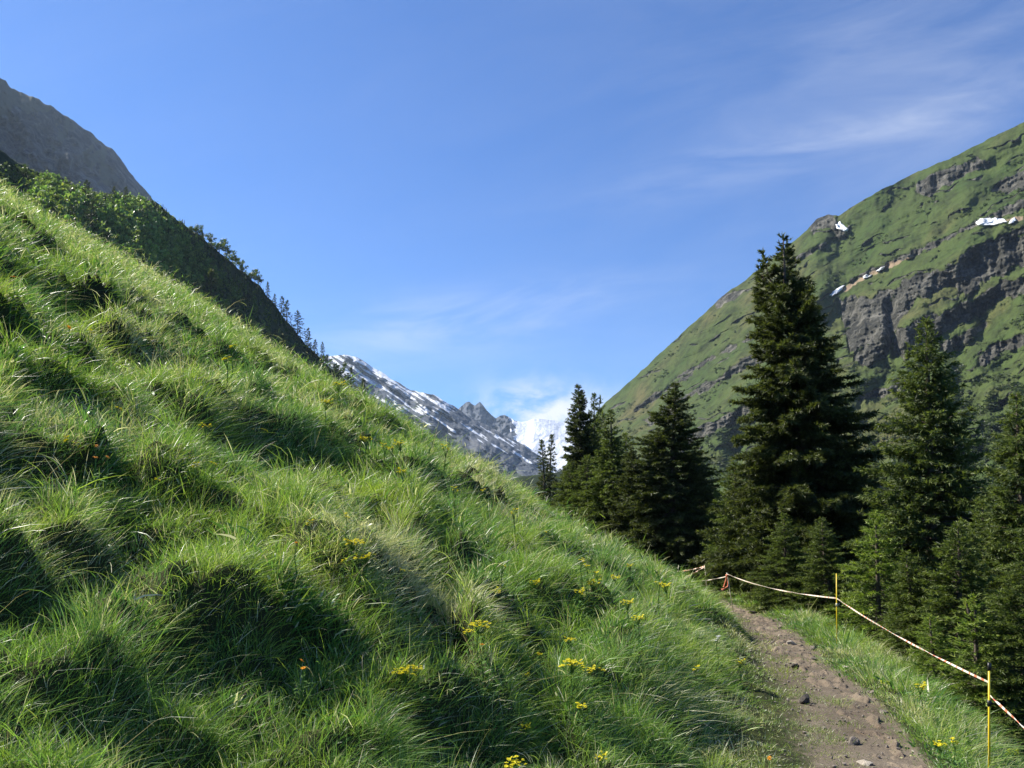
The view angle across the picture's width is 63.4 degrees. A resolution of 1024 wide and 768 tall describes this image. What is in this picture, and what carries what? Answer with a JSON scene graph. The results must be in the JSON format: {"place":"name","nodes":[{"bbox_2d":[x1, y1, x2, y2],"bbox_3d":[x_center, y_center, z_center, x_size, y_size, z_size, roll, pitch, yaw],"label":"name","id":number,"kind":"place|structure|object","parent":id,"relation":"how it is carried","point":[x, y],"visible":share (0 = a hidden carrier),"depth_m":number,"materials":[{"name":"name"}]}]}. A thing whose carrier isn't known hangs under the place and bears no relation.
{"place":"outdoors","nodes":[
{"label":"outdoors","id":0,"kind":"place"},
{"bbox_2d":[0,78,151,200],"bbox_3d":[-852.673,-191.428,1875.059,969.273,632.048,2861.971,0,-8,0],"label":"rocky mountain","id":1,"kind":"structure","parent":0,"point":[38,135],"depth_m":1453.63,"materials":[{"name":"grey stone"}]},
{"bbox_2d":[0,150,347,385],"bbox_3d":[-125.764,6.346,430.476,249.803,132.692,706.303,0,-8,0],"label":"wooded hill","id":2,"kind":"structure","parent":0,"point":[5,157],"depth_m":378.65,"materials":[{"name":"green plant"}]},
{"bbox_2d":[16,163,32,178],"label":"shrub","id":3,"kind":"object","parent":2,"relation":"on","point":[25,171],"visible":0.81,"depth_m":256.84,"materials":[{"name":"green plant"}]},
{"bbox_2d":[80,179,91,197],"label":"larch tree","id":4,"kind":"object","parent":2,"relation":"on","point":[86,183],"visible":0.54,"depth_m":281.82,"materials":[{"name":"green plant"}]},
{"bbox_2d":[82,199,100,237],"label":"larch tree","id":5,"kind":"object","parent":2,"relation":"on","point":[93,201],"visible":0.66,"depth_m":257.17,"materials":[{"name":"green plant"}]},
{"bbox_2d":[0,161,348,389],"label":"woods","id":6,"kind":"object","parent":2,"relation":"on","point":[127,222],"visible":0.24,"depth_m":296.09,"materials":[{"name":"green plant"}]},
{"bbox_2d":[189,224,204,236],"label":"shrub","id":7,"kind":"object","parent":2,"relation":"on","point":[196,228],"visible":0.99,"depth_m":359.86,"materials":[{"name":"green plant"}]},
{"bbox_2d":[204,232,216,245],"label":"shrub","id":8,"kind":"object","parent":2,"relation":"on","point":[208,238],"visible":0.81,"depth_m":372.55,"materials":[{"name":"green plant"}]},
{"bbox_2d":[202,269,225,310],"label":"spruce tree","id":9,"kind":"object","parent":2,"relation":"on","point":[211,273],"visible":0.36,"depth_m":298.83,"materials":[{"name":"green plant"}]},
{"bbox_2d":[210,238,231,254],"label":"shrub","id":10,"kind":"object","parent":2,"relation":"on","point":[222,243],"visible":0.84,"depth_m":379.32,"materials":[{"name":"green plant"}]},
{"bbox_2d":[223,250,240,265],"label":"shrub","id":11,"kind":"object","parent":2,"relation":"on","point":[233,257],"visible":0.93,"depth_m":386.29,"materials":[{"name":"green plant"}]},
{"bbox_2d":[232,259,248,273],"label":"shrub","id":12,"kind":"object","parent":2,"relation":"on","point":[241,267],"visible":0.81,"depth_m":393.95,"materials":[{"name":"green plant"}]},
{"bbox_2d":[243,269,263,283],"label":"shrub","id":13,"kind":"object","parent":2,"relation":"on","point":[251,274],"visible":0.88,"depth_m":399.30,"materials":[{"name":"green plant"}]},
{"bbox_2d":[277,296,288,315],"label":"larch tree","id":14,"kind":"object","parent":2,"relation":"on","point":[283,304],"visible":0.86,"depth_m":424.26,"materials":[{"name":"green plant"}]},
{"bbox_2d":[282,300,292,323],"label":"larch tree","id":15,"kind":"object","parent":2,"relation":"on","point":[287,310],"visible":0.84,"depth_m":427.94,"materials":[{"name":"green wood"}]},
{"bbox_2d":[291,310,305,337],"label":"larch tree","id":16,"kind":"object","parent":2,"relation":"on","point":[297,323],"visible":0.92,"depth_m":426.54,"materials":[{"name":"green wood"}]},
{"bbox_2d":[304,328,313,351],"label":"spruce tree","id":17,"kind":"object","parent":2,"relation":"on","point":[309,344],"visible":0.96,"depth_m":429.92,"materials":[{"name":"green plant"}]},
{"bbox_2d":[332,361,347,379],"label":"shrub","id":18,"kind":"object","parent":2,"relation":"on","point":[335,368],"visible":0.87,"depth_m":438.68,"materials":[{"name":"green plant"}]},
{"bbox_2d":[345,367,357,393],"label":"spruce tree","id":19,"kind":"object","parent":2,"relation":"on","point":[350,375],"visible":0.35,"depth_m":429.47,"materials":[{"name":"green plant"}]},
{"bbox_2d":[322,355,559,479],"bbox_3d":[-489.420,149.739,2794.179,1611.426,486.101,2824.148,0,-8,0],"label":"snowy mountain","id":20,"kind":"structure","parent":0,"point":[456,424],"depth_m":2469.08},
{"bbox_2d":[0,189,1023,767],"bbox_3d":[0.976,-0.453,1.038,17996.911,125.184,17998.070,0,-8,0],"label":"ground","id":21,"kind":"structure","parent":0,"point":[214,613],"depth_m":5.78,"materials":[{"name":"green plant"}]},
{"bbox_2d":[0,276,27,333],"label":"orange wildflower","id":22,"kind":"object","parent":21,"relation":"on","point":[10,312],"visible":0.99,"depth_m":9.17,"materials":[{"name":"green plant"}]},
{"bbox_2d":[60,436,68,471],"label":"yellow wildflower","id":23,"kind":"object","parent":21,"relation":"on","point":[65,440],"visible":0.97,"depth_m":5.86,"materials":[{"name":"green plant"}]},
{"bbox_2d":[53,325,82,381],"bbox_3d":[-4.108,-0.256,7.672,0.312,0.574,0.333,5,-9,-30],"label":"orange wildflower","id":24,"kind":"object","parent":21,"relation":"on","point":[68,357],"visible":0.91,"depth_m":7.63,"materials":[{"name":"green plant"}]},
{"bbox_2d":[81,456,100,504],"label":"orange wildflower","id":25,"kind":"object","parent":21,"relation":"on","point":[96,473],"visible":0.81,"depth_m":5.53,"materials":[{"name":"green plant"}]},
{"bbox_2d":[94,455,115,511],"bbox_3d":[-2.734,0.693,5.609,0.245,0.422,0.229,5,-10,-34],"label":"orange wildflower","id":26,"kind":"object","parent":21,"relation":"on","point":[106,483],"visible":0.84,"depth_m":5.60,"materials":[{"name":"green plant"}]},
{"bbox_2d":[215,356,240,399],"bbox_3d":[-3.600,-0.045,10.471,0.357,0.612,0.381,3,-9,-22],"label":"yellow wildflower","id":27,"kind":"object","parent":21,"relation":"on","point":[227,376],"visible":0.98,"depth_m":10.45,"materials":[{"name":"green plant"}]},
{"bbox_2d":[223,344,242,382],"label":"yellow wildflower","id":28,"kind":"object","parent":21,"relation":"on","point":[230,360],"visible":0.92,"depth_m":11.60,"materials":[{"name":"green plant"}]},
{"bbox_2d":[283,542,305,594],"bbox_3d":[-1.326,1.135,5.038,0.208,0.350,0.195,0,-8,-3],"label":"orange wildflower","id":29,"kind":"object","parent":21,"relation":"on","point":[295,578],"visible":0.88,"depth_m":5.04,"materials":[{"name":"green plant"}]},
{"bbox_2d":[284,659,313,714],"bbox_3d":[-1.087,1.589,4.311,0.169,0.311,0.181,-5,-9,31],"label":"orange wildflower","id":30,"kind":"object","parent":21,"relation":"on","point":[296,691],"visible":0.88,"depth_m":4.31,"materials":[{"name":"green plant"}]},
{"bbox_2d":[287,666,320,719],"bbox_3d":[-1.071,1.612,4.260,0.179,0.302,0.168,-2,-8,11],"label":"orange wildflower","id":31,"kind":"object","parent":21,"relation":"on","point":[302,689],"visible":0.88,"depth_m":4.26,"materials":[{"name":"green plant"}]},
{"bbox_2d":[321,398,334,430],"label":"yellow wildflower","id":32,"kind":"object","parent":21,"relation":"on","point":[325,404],"visible":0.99,"depth_m":12.34,"materials":[{"name":"green plant"}]},
{"bbox_2d":[329,380,346,417],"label":"yellow wildflower","id":33,"kind":"object","parent":21,"relation":"on","point":[339,386],"visible":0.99,"depth_m":14.49,"materials":[{"name":"green plant"}]},
{"bbox_2d":[344,538,364,575],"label":"yellow wildflower","id":34,"kind":"object","parent":21,"relation":"on","point":[352,546],"visible":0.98,"depth_m":5.69,"materials":[{"name":"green plant"}]},
{"bbox_2d":[353,552,376,593],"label":"yellow wildflower","id":35,"kind":"object","parent":21,"relation":"on","point":[365,561],"visible":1,"depth_m":5.62,"materials":[{"name":"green plant"}]},
{"bbox_2d":[360,434,372,468],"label":"yellow wildflower","id":36,"kind":"object","parent":21,"relation":"on","point":[361,438],"visible":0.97,"depth_m":12.11,"materials":[{"name":"green plant"}]},
{"bbox_2d":[390,439,404,474],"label":"yellow wildflower","id":37,"kind":"object","parent":21,"relation":"on","point":[399,444],"visible":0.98,"depth_m":10.67,"materials":[{"name":"green plant"}]},
{"bbox_2d":[392,665,414,715],"bbox_3d":[-0.612,1.766,4.739,0.147,0.296,0.159,-1,-8,10],"label":"yellow wildflower","id":38,"kind":"object","parent":21,"relation":"on","point":[404,677],"visible":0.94,"depth_m":4.74,"materials":[{"name":"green plant"}]},
{"bbox_2d":[412,665,427,711],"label":"yellow wildflower","id":39,"kind":"object","parent":21,"relation":"on","point":[415,671],"visible":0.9,"depth_m":4.86,"materials":[{"name":"green plant"}]},
{"bbox_2d":[460,628,475,667],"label":"yellow wildflower","id":40,"kind":"object","parent":21,"relation":"on","point":[468,636],"visible":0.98,"depth_m":5.49,"materials":[{"name":"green plant"}]},
{"bbox_2d":[467,620,491,661],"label":"yellow wildflower","id":41,"kind":"object","parent":21,"relation":"on","point":[482,626],"visible":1,"depth_m":5.56,"materials":[{"name":"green plant"}]},
{"bbox_2d":[469,643,496,695],"bbox_3d":[-0.202,1.847,5.307,0.216,0.363,0.202,0,-8,-1],"label":"orange wildflower","id":42,"kind":"object","parent":21,"relation":"on","point":[483,673],"visible":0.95,"depth_m":5.31,"materials":[{"name":"green plant"}]},
{"bbox_2d":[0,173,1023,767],"bbox_3d":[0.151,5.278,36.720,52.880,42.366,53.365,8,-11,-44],"label":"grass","id":43,"kind":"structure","parent":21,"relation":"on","point":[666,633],"depth_m":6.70,"materials":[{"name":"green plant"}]},
{"bbox_2d":[504,755,526,767],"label":"yellow wildflower","id":44,"kind":"object","parent":21,"relation":"on","point":[514,763],"visible":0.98,"depth_m":4.43,"materials":[{"name":"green plant"}]},
{"bbox_2d":[516,722,533,767],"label":"yellow wildflower","id":45,"kind":"object","parent":21,"relation":"on","point":[526,727],"visible":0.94,"depth_m":5.11,"materials":[{"name":"green plant"}]},
{"bbox_2d":[534,439,556,510],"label":"spruce tree","id":46,"kind":"object","parent":21,"relation":"on","point":[544,469],"visible":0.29,"depth_m":61.42,"materials":[{"name":"green plant"}]},
{"bbox_2d":[538,434,559,505],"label":"spruce tree","id":47,"kind":"object","parent":21,"relation":"on","point":[551,436],"visible":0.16,"depth_m":62.69,"materials":[{"name":"green plant"}]},
{"bbox_2d":[546,461,582,521],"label":"spruce tree","id":48,"kind":"object","parent":21,"relation":"on","point":[560,498],"visible":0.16,"depth_m":49.41,"materials":[{"name":"green plant"}]},
{"bbox_2d":[558,658,584,698],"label":"yellow wildflower","id":49,"kind":"object","parent":21,"relation":"on","point":[572,668],"visible":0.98,"depth_m":5.88,"materials":[{"name":"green plant"}]},
{"bbox_2d":[554,454,599,521],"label":"spruce tree","id":50,"kind":"object","parent":21,"relation":"on","point":[583,475],"visible":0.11,"depth_m":48.32,"materials":[{"name":"green plant"}]},
{"bbox_2d":[550,384,604,515],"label":"spruce tree","id":51,"kind":"object","parent":21,"relation":"on","point":[579,440],"visible":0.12,"depth_m":51.43,"materials":[{"name":"green plant"}]},
{"bbox_2d":[573,587,583,620],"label":"yellow wildflower","id":52,"kind":"object","parent":21,"relation":"on","point":[581,592],"visible":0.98,"depth_m":7.93,"materials":[{"name":"green plant"}]},
{"bbox_2d":[575,702,590,741],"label":"yellow wildflower","id":53,"kind":"object","parent":21,"relation":"on","point":[580,710],"visible":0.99,"depth_m":5.35,"materials":[{"name":"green plant"}]},
{"bbox_2d":[582,664,599,698],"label":"yellow wildflower","id":54,"kind":"object","parent":21,"relation":"on","point":[590,670],"visible":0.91,"depth_m":6.09,"materials":[{"name":"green plant"}]},
{"bbox_2d":[575,468,609,535],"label":"spruce tree","id":55,"kind":"object","parent":21,"relation":"on","point":[580,499],"visible":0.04,"depth_m":46.16,"materials":[{"name":"green plant"}]},
{"bbox_2d":[586,579,601,618],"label":"yellow wildflower","id":56,"kind":"object","parent":21,"relation":"on","point":[593,587],"visible":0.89,"depth_m":8.79,"materials":[{"name":"green plant"}]},
{"bbox_2d":[587,392,607,474],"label":"spruce tree","id":57,"kind":"object","parent":21,"relation":"on","point":[594,407],"visible":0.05,"depth_m":53.85,"materials":[{"name":"green plant"}]},
{"bbox_2d":[566,409,629,537],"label":"spruce tree","id":58,"kind":"object","parent":21,"relation":"on","point":[611,462],"visible":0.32,"depth_m":44.96,"materials":[{"name":"green plant"}]},
{"bbox_2d":[594,750,606,767],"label":"yellow wildflower","id":59,"kind":"object","parent":21,"relation":"on","point":[600,762],"visible":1,"depth_m":4.57,"materials":[{"name":"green plant"}]},
{"bbox_2d":[615,432,635,470],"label":"spruce tree","id":60,"kind":"object","parent":21,"relation":"on","point":[625,440],"visible":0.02,"depth_m":49.20,"materials":[{"name":"green plant"}]},
{"bbox_2d":[620,598,635,635],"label":"yellow wildflower","id":61,"kind":"object","parent":21,"relation":"on","point":[628,605],"visible":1,"depth_m":7.74,"materials":[{"name":"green plant"}]},
{"bbox_2d":[598,446,661,546],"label":"spruce tree","id":62,"kind":"object","parent":21,"relation":"on","point":[621,522],"visible":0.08,"depth_m":42.82,"materials":[{"name":"green plant"}]},
{"bbox_2d":[632,614,645,645],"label":"yellow wildflower","id":63,"kind":"object","parent":21,"relation":"on","point":[638,621],"visible":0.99,"depth_m":7.42,"materials":[{"name":"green plant"}]},
{"bbox_2d":[623,470,668,544],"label":"spruce tree","id":64,"kind":"object","parent":21,"relation":"on","point":[631,540],"visible":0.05,"depth_m":42.05,"materials":[{"name":"green plant"}]},
{"bbox_2d":[630,428,683,515],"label":"spruce tree","id":65,"kind":"object","parent":21,"relation":"on","point":[643,453],"visible":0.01,"depth_m":46.11,"materials":[{"name":"green plant"}]},
{"bbox_2d":[652,581,669,617],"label":"yellow wildflower","id":66,"kind":"object","parent":21,"relation":"on","point":[658,598],"visible":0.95,"depth_m":10.51,"materials":[{"name":"green plant"}]},
{"bbox_2d":[659,582,672,614],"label":"yellow wildflower","id":67,"kind":"object","parent":21,"relation":"on","point":[665,586],"visible":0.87,"depth_m":11.56,"materials":[{"name":"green plant"}]},
{"bbox_2d":[602,382,735,579],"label":"spruce tree","id":68,"kind":"object","parent":21,"relation":"on","point":[655,532],"visible":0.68,"depth_m":40.36,"materials":[{"name":"green plant"}]},
{"bbox_2d":[651,493,707,573],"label":"spruce tree","id":69,"kind":"object","parent":21,"relation":"on","point":[683,522],"visible":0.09,"depth_m":40.28,"materials":[{"name":"green plant"}]},
{"bbox_2d":[675,447,723,518],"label":"spruce tree","id":70,"kind":"object","parent":21,"relation":"on","point":[700,506],"visible":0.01,"depth_m":43.95,"materials":[{"name":"green plant"}]},
{"bbox_2d":[689,489,731,574],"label":"spruce tree","id":71,"kind":"object","parent":21,"relation":"on","point":[713,515],"visible":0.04,"depth_m":39.16,"materials":[{"name":"green plant"}]},
{"bbox_2d":[687,461,753,588],"bbox_3d":[9.451,6.387,33.995,4.905,6.517,4.117,2,-8,-11],"label":"spruce tree","id":72,"kind":"object","parent":21,"relation":"on","point":[726,485],"visible":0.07,"depth_m":34.25,"materials":[{"name":"green plant"}]},
{"bbox_2d":[735,658,748,687],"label":"yellow wildflower","id":73,"kind":"object","parent":21,"relation":"on","point":[739,664],"visible":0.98,"depth_m":9.35,"materials":[{"name":"green plant"}]},
{"bbox_2d":[741,512,822,612],"bbox_3d":[7.740,5.240,23.391,2.870,3.226,2.408,-6,-10,37],"label":"spruce tree","id":74,"kind":"object","parent":21,"relation":"on","point":[770,596],"visible":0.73,"depth_m":23.19,"materials":[{"name":"green plant"}]},
{"bbox_2d":[799,694,809,703],"bbox_3d":[3.177,3.438,8.975,0.106,0.130,0.148,17,9,39],"label":"rock","id":75,"kind":"object","parent":21,"relation":"on","point":[804,698],"visible":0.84,"depth_m":8.95,"materials":[{"name":"stone"}]},
{"bbox_2d":[687,232,923,625],"bbox_3d":[11.110,2.487,29.458,8.724,16.340,10.835,0,-8,-2],"label":"spruce tree","id":76,"kind":"object","parent":21,"relation":"on","point":[794,473],"visible":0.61,"depth_m":28.27,"materials":[{"name":"green plant"}]},
{"bbox_2d":[779,516,873,627],"bbox_3d":[8.356,5.209,21.869,2.783,3.389,2.336,-1,-8,6],"label":"spruce tree","id":77,"kind":"object","parent":21,"relation":"on","point":[819,573],"visible":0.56,"depth_m":21.89,"materials":[{"name":"green plant"}]},
{"bbox_2d":[711,601,947,767],"bbox_3d":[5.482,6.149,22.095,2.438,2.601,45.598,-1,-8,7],"label":"path","id":78,"kind":"structure","parent":21,"relation":"on","point":[894,743],"depth_m":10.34,"materials":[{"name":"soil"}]},
{"bbox_2d":[836,574,837,643],"bbox_3d":[5.348,3.759,13.625,0.088,1.259,0.033,-3,-9,22],"label":"marker stake","id":79,"kind":"object","parent":21,"relation":"on","point":[836,611],"visible":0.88,"depth_m":13.62,"materials":[{"name":"yellow plastic"}]},
{"bbox_2d":[727,574,835,598],"bbox_3d":[5.873,4.591,19.156,0.022,0.601,11.234,-1,-8,5],"label":"barrier tape","id":80,"kind":"object","parent":79,"relation":"attached to","point":[789,591],"visible":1,"depth_m":16.72,"materials":[{"name":"white plastic"}]},
{"bbox_2d":[848,736,859,744],"bbox_3d":[2.965,3.111,7.185,0.083,0.087,0.119,-5,-9,32],"label":"rock","id":81,"kind":"object","parent":21,"relation":"on","point":[852,739],"visible":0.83,"depth_m":7.17,"materials":[{"name":"grey stone"}]},
{"bbox_2d":[856,759,872,765],"bbox_3d":[2.783,2.995,6.555,0.085,0.050,0.140,3,-8,-20],"label":"rock","id":82,"kind":"object","parent":21,"relation":"on","point":[864,762],"visible":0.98,"depth_m":6.52,"materials":[{"name":"stone"}]},
{"bbox_2d":[825,509,913,644],"bbox_3d":[7.017,4.063,16.134,1.991,3.266,2.525,6,-10,-39],"label":"spruce tree","id":83,"kind":"object","parent":21,"relation":"on","point":[856,596],"visible":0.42,"depth_m":16.15,"materials":[{"name":"green plant"}]},
{"bbox_2d":[870,549,942,670],"bbox_3d":[6.664,4.121,13.607,2.017,2.810,2.403,0,-8,-1],"label":"spruce tree","id":84,"kind":"object","parent":21,"relation":"on","point":[907,590],"visible":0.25,"depth_m":13.58,"materials":[{"name":"green plant"}]},
{"bbox_2d":[832,316,999,659],"bbox_3d":[9.189,3.634,18.314,5.692,10.550,4.528,-5,-9,32],"label":"spruce tree","id":85,"kind":"object","parent":21,"relation":"on","point":[948,502],"visible":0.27,"depth_m":18.57,"materials":[{"name":"green plant"}]},
{"bbox_2d":[909,682,931,715],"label":"yellow wildflower","id":86,"kind":"object","parent":21,"relation":"on","point":[922,687],"visible":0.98,"depth_m":8.51,"materials":[{"name":"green plant"}]},
{"bbox_2d":[897,613,971,694],"bbox_3d":[5.798,3.898,11.240,1.509,1.562,1.190,-7,-11,41],"label":"spruce tree","id":87,"kind":"object","parent":21,"relation":"on","point":[934,661],"visible":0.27,"depth_m":11.23,"materials":[{"name":"green plant"}]},
{"bbox_2d":[933,740,949,767],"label":"yellow wildflower","id":88,"kind":"object","parent":21,"relation":"on","point":[937,745],"visible":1,"depth_m":6.18,"materials":[{"name":"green plant"}]},
{"bbox_2d":[948,737,964,767],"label":"yellow wildflower","id":89,"kind":"object","parent":21,"relation":"on","point":[954,753],"visible":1,"depth_m":6.20,"materials":[{"name":"green plant"}]},
{"bbox_2d":[893,520,1023,722],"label":"spruce tree","id":90,"kind":"object","parent":21,"relation":"on","point":[959,573],"visible":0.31,"depth_m":12.89,"materials":[{"name":"green plant"}]},
{"bbox_2d":[930,544,1023,754],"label":"spruce tree","id":91,"kind":"object","parent":21,"relation":"on","point":[1014,705],"visible":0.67,"depth_m":10.32,"materials":[{"name":"green plant"}]},
{"bbox_2d":[931,499,1023,646],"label":"spruce tree","id":92,"kind":"object","parent":21,"relation":"on","point":[980,520],"visible":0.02,"depth_m":15.42,"materials":[{"name":"green plant"}]},
{"bbox_2d":[934,592,1023,744],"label":"spruce tree","id":93,"kind":"object","parent":21,"relation":"on","point":[969,663],"visible":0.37,"depth_m":10.57,"materials":[{"name":"green plant"}]},
{"bbox_2d":[951,391,1023,668],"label":"spruce tree","id":94,"kind":"object","parent":21,"relation":"on","point":[1007,538],"visible":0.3,"depth_m":14.33,"materials":[{"name":"green plant"}]},
{"bbox_2d":[987,663,994,766],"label":"marker stake","id":95,"kind":"object","parent":21,"relation":"on","point":[989,703],"visible":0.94,"depth_m":7.20,"materials":[{"name":"yellow plastic"}]},
{"bbox_2d":[837,598,987,682],"bbox_3d":[4.759,3.087,10.441,0.018,0.084,6.595,-1,-8,10],"label":"barrier tape","id":96,"kind":"object","parent":95,"relation":"attached to","point":[976,676],"visible":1,"depth_m":8.97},
{"bbox_2d":[990,695,1023,727],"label":"barrier tape","id":97,"kind":"object","parent":95,"relation":"attached to","point":[1001,706],"visible":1,"depth_m":6.83,"materials":[{"name":"white plastic"}]},
{"bbox_2d":[0,0,1023,421],"label":"sky","id":98,"kind":"structure","parent":0,"point":[506,206],"materials":[{"name":"blue"}]},
{"bbox_2d":[459,402,584,468],"bbox_3d":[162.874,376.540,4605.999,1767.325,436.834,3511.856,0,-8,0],"label":"glacier mountain","id":99,"kind":"structure","parent":0,"point":[530,433],"depth_m":3811.75,"materials":[{"name":"white snow"}]},
{"bbox_2d":[511,468,619,501],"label":"valley hill","id":100,"kind":"structure","parent":0,"point":[532,480],"depth_m":566.75,"materials":[{"name":"green plant"}]},
{"bbox_2d":[566,122,1023,586],"bbox_3d":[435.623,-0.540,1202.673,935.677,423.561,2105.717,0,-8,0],"label":"green mountain","id":101,"kind":"structure","parent":0,"point":[916,273],"depth_m":799.53,"materials":[{"name":"green plant"}]},
{"bbox_2d":[612,155,1023,575],"bbox_3d":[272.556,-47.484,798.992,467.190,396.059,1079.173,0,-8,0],"label":"shrubbery","id":102,"kind":"object","parent":101,"relation":"on","point":[1016,388],"visible":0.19,"depth_m":576.93,"materials":[{"name":"green plant"}]},
{"bbox_2d":[835,221,848,231],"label":"snow patch","id":103,"kind":"object","parent":101,"relation":"on","point":[840,226],"visible":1,"depth_m":950.08,"materials":[{"name":"white snow"}]},
{"bbox_2d":[976,217,1006,225],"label":"snow patch","id":104,"kind":"object","parent":101,"relation":"on","point":[988,221],"visible":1,"depth_m":724.58,"materials":[{"name":"white snow"}]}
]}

